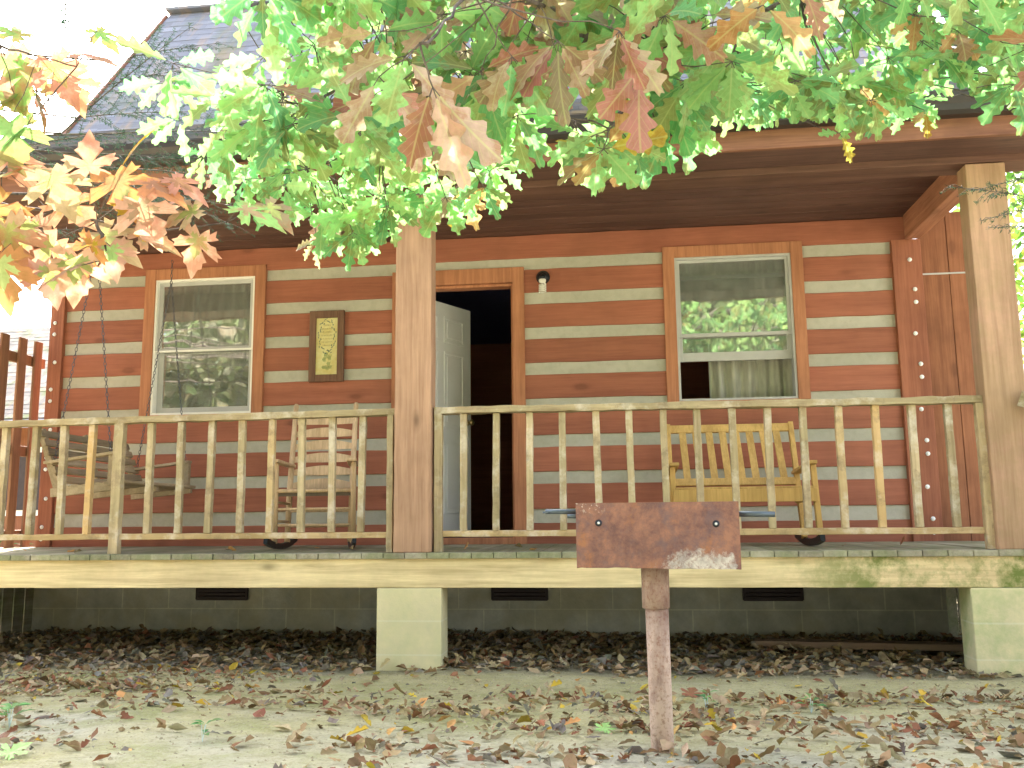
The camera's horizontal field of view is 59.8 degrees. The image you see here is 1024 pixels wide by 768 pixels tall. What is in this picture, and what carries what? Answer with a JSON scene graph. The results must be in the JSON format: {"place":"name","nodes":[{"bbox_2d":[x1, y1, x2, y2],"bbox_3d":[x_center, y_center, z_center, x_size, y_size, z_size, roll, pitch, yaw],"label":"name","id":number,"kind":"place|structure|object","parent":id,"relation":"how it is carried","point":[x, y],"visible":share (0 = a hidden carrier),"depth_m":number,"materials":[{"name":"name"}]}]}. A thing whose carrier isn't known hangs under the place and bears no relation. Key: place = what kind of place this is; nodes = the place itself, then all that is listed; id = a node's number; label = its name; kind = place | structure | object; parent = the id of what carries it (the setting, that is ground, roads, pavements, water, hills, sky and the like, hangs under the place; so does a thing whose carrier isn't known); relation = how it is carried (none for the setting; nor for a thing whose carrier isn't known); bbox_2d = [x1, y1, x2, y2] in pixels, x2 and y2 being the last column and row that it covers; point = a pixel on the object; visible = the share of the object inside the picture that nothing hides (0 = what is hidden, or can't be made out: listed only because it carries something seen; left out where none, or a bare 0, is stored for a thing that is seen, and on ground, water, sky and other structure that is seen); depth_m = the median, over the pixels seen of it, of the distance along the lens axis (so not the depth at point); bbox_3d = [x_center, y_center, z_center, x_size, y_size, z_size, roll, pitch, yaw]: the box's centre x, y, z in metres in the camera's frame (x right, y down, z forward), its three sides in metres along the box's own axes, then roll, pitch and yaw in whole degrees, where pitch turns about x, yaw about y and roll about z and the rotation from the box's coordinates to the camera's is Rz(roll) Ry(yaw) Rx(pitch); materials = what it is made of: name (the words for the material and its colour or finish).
{"place":"outdoors","nodes":[
{"label":"outdoors","id":0,"kind":"place"},
{"bbox_2d":[0,607,1023,767],"bbox_3d":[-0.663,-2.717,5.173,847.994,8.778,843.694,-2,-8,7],"label":"ground","id":1,"kind":"structure","parent":0,"point":[147,752],"depth_m":3.54,"materials":[{"name":"soil"}]},
{"bbox_2d":[0,742,32,759],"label":"fallen leaf","id":2,"kind":"object","parent":1,"relation":"on","point":[8,752],"visible":1,"depth_m":2.77,"materials":[{"name":"green plant"}]},
{"bbox_2d":[0,702,34,727],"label":"seedling","id":3,"kind":"object","parent":1,"relation":"on","point":[7,708],"visible":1,"depth_m":3.37,"materials":[{"name":"green plant"}]},
{"bbox_2d":[0,327,49,547],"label":"neighbour cabin","id":4,"kind":"object","parent":1,"relation":"on","point":[41,335],"visible":0.12,"depth_m":15.98,"materials":[{"name":"white wood"}]},
{"bbox_2d":[5,447,41,515],"bbox_3d":[-8.480,1.709,15.629,1.100,1.200,0.040,-2,-8,7],"label":"window","id":5,"kind":"structure","parent":4,"relation":"in","point":[18,512],"depth_m":15.55,"materials":[{"name":"white"}]},
{"bbox_2d":[0,0,255,241],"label":"hemlock tree","id":6,"kind":"object","parent":1,"relation":"on","point":[63,22],"visible":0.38,"depth_m":4.45,"materials":[{"name":"green plant"}]},
{"bbox_2d":[0,26,293,318],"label":"maple tree","id":7,"kind":"object","parent":1,"relation":"on","point":[66,270],"visible":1,"depth_m":1.74,"materials":[{"name":"orange plant"}]},
{"bbox_2d":[190,718,220,741],"bbox_3d":[-1.044,1.181,3.028,0.102,0.071,0.102,-2,-8,7],"label":"seedling","id":8,"kind":"object","parent":1,"relation":"on","point":[204,730],"visible":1,"depth_m":3.03,"materials":[{"name":"green plant"}]},
{"bbox_2d":[346,725,368,735],"bbox_3d":[-0.556,1.244,3.193,0.080,0.032,0.042,-2,-8,7],"label":"fallen leaf","id":9,"kind":"object","parent":1,"relation":"on","point":[357,729],"visible":0.95,"depth_m":3.20,"materials":[{"name":"yellow plant"}]},
{"bbox_2d":[0,0,1023,677],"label":"log cabin","id":10,"kind":"object","parent":1,"relation":"on","point":[504,404],"visible":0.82,"depth_m":6.81,"materials":[{"name":"wood"}]},
{"bbox_2d":[0,332,44,547],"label":"picket fence","id":11,"kind":"object","parent":10,"relation":"on","point":[21,358],"visible":0.67,"depth_m":7.44,"materials":[{"name":"brown wood"}]},
{"bbox_2d":[41,260,195,499],"bbox_3d":[-2.931,-0.131,6.773,0.656,1.986,1.135,-2,-8,7],"label":"porch swing","id":12,"kind":"object","parent":10,"relation":"hanging from","point":[134,485],"visible":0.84,"depth_m":6.50,"materials":[{"name":"brown wood"}]},
{"bbox_2d":[139,264,267,415],"bbox_3d":[-2.602,-0.346,7.556,1.080,1.300,0.122,-2,-8,7],"label":"window","id":13,"kind":"structure","parent":10,"relation":"in","point":[157,282],"depth_m":7.54,"materials":[{"name":"wood"}]},
{"bbox_2d":[164,283,250,369],"bbox_3d":[-2.581,-0.533,7.694,0.900,0.800,0.078,-2,-8,7],"label":"curtain","id":14,"kind":"object","parent":10,"relation":"hanging from","point":[212,315],"visible":0.66,"depth_m":7.69,"materials":[{"name":"white fabric"}]},
{"bbox_2d":[263,402,357,548],"bbox_3d":[-1.346,0.626,6.360,0.766,1.087,0.916,-2,-8,7],"label":"rocking chair","id":15,"kind":"object","parent":10,"relation":"on","point":[345,488],"visible":0.84,"depth_m":6.59,"materials":[{"name":"brown wood"}]},
{"bbox_2d":[308,310,344,382],"bbox_3d":[-1.531,-0.312,7.351,0.296,0.596,0.034,-2,-8,7],"label":"wall sign","id":16,"kind":"object","parent":10,"relation":"attached to","point":[326,343],"visible":1,"depth_m":7.34,"materials":[{"name":"brown wood"}]},
{"bbox_2d":[435,301,474,530],"bbox_3d":[-0.627,0.281,7.636,0.190,2.010,0.860,-6,-10,34],"label":"door","id":17,"kind":"structure","parent":10,"relation":"in","point":[453,369],"depth_m":7.77,"materials":[{"name":"white paint"}]},
{"bbox_2d":[536,271,549,292],"bbox_3d":[0.247,-0.827,7.172,0.111,0.201,0.106,-2,-8,7],"label":"porch light","id":18,"kind":"object","parent":10,"relation":"attached to","point":[543,278],"visible":1,"depth_m":7.15,"materials":[{"name":"metal"}]},
{"bbox_2d":[679,260,785,338],"bbox_3d":[1.765,-0.717,7.172,0.980,0.680,0.069,-2,-8,7],"label":"curtain","id":19,"kind":"object","parent":10,"relation":"hanging from","point":[734,305],"visible":0.72,"depth_m":7.17,"materials":[{"name":"white fabric"}]},
{"bbox_2d":[662,241,810,401],"bbox_3d":[1.753,-0.468,7.024,1.085,1.285,0.122,-2,-8,7],"label":"window","id":20,"kind":"structure","parent":10,"relation":"in","point":[790,252],"depth_m":7.00,"materials":[{"name":"wood"}]},
{"bbox_2d":[667,421,825,545],"bbox_3d":[1.556,0.662,6.085,0.962,0.875,0.858,-2,-8,7],"label":"rocking bench","id":21,"kind":"object","parent":10,"relation":"on","point":[750,490],"visible":0.78,"depth_m":6.30,"materials":[{"name":"yellow wood"}]},
{"bbox_2d":[707,335,792,397],"bbox_3d":[1.932,-0.103,7.162,0.680,0.700,0.088,-2,-8,7],"label":"curtain","id":22,"kind":"object","parent":10,"relation":"hanging from","point":[751,378],"visible":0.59,"depth_m":7.17,"materials":[{"name":"white fabric"}]},
{"bbox_2d":[0,661,1023,767],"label":"fallen leaves","id":23,"kind":"object","parent":1,"relation":"on","point":[447,738],"visible":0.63,"depth_m":3.64,"materials":[{"name":"brown plant"}]},
{"bbox_2d":[0,624,1023,767],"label":"leaf litter","id":24,"kind":"object","parent":1,"relation":"on","point":[729,756],"visible":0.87,"depth_m":4.87,"materials":[{"name":"brown plant"}]},
{"bbox_2d":[551,679,561,686],"bbox_3d":[0.215,1.515,4.498,0.076,0.037,0.038,-2,-8,7],"label":"fallen leaf","id":25,"kind":"object","parent":1,"relation":"on","point":[558,682],"visible":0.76,"depth_m":4.51,"materials":[{"name":"yellow plant"}]},
{"bbox_2d":[115,0,1023,271],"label":"oak tree","id":26,"kind":"object","parent":1,"relation":"on","point":[633,61],"visible":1,"depth_m":2.47,"materials":[{"name":"green plant"}]},
{"bbox_2d":[564,717,580,724],"bbox_3d":[0.223,1.251,3.297,0.067,0.026,0.032,3,-9,-21],"label":"fallen leaf","id":27,"kind":"object","parent":1,"relation":"on","point":[571,720],"visible":0.91,"depth_m":3.31,"materials":[{"name":"orange plant"}]},
{"bbox_2d":[595,722,616,733],"bbox_3d":[0.335,1.237,3.198,0.081,0.024,0.074,3,-9,-23],"label":"fallen leaf","id":28,"kind":"object","parent":1,"relation":"on","point":[605,728],"visible":0.99,"depth_m":3.19,"materials":[{"name":"green plant"}]},
{"bbox_2d":[543,501,774,752],"bbox_3d":[0.504,0.928,3.012,0.770,1.042,0.409,-2,-8,7],"label":"park grill","id":29,"kind":"object","parent":1,"relation":"on","point":[655,542],"visible":0.98,"depth_m":2.88,"materials":[{"name":"metal"}]},
{"bbox_2d":[679,687,702,697],"bbox_3d":[0.865,1.487,4.284,0.116,0.035,0.103,3,-9,-24],"label":"fallen leaf","id":30,"kind":"object","parent":1,"relation":"on","point":[691,691],"visible":0.94,"depth_m":4.28,"materials":[{"name":"brown plant"}]},
{"bbox_2d":[694,690,716,709],"bbox_3d":[0.834,1.353,3.812,0.104,0.080,0.072,-8,-11,40],"label":"seedling","id":31,"kind":"object","parent":1,"relation":"on","point":[704,698],"visible":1,"depth_m":3.81,"materials":[{"name":"green plant"}]},
{"bbox_2d":[797,693,825,712],"bbox_3d":[1.264,1.357,3.777,0.122,0.075,0.107,-2,-8,7],"label":"seedling","id":32,"kind":"object","parent":1,"relation":"on","point":[810,703],"visible":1,"depth_m":3.77,"materials":[{"name":"green plant"}]},
{"bbox_2d":[754,638,962,650],"bbox_3d":[2.249,1.707,5.829,1.278,0.045,0.144,-3,-9,13],"label":"wood plank","id":33,"kind":"object","parent":1,"relation":"on","point":[891,645],"visible":0.92,"depth_m":5.77,"materials":[{"name":"brown wood"}]},
{"bbox_2d":[940,174,1023,233],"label":"hemlock tree","id":34,"kind":"object","parent":1,"relation":"on","point":[1001,195],"visible":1,"depth_m":3.36,"materials":[{"name":"green plant"}]},
{"bbox_2d":[952,172,1023,300],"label":"broadleaf tree","id":35,"kind":"object","parent":1,"relation":"on","point":[1015,235],"visible":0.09,"depth_m":9.89,"materials":[{"name":"green plant"}]},
{"bbox_2d":[1006,171,1023,363],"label":"broadleaf tree","id":36,"kind":"object","parent":1,"relation":"on","point":[1017,189],"visible":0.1,"depth_m":15.57,"materials":[{"name":"green plant"}]},
{"bbox_2d":[0,0,1023,359],"label":"sky","id":37,"kind":"structure","parent":0,"point":[32,310],"materials":[{"name":"white"}]}
]}

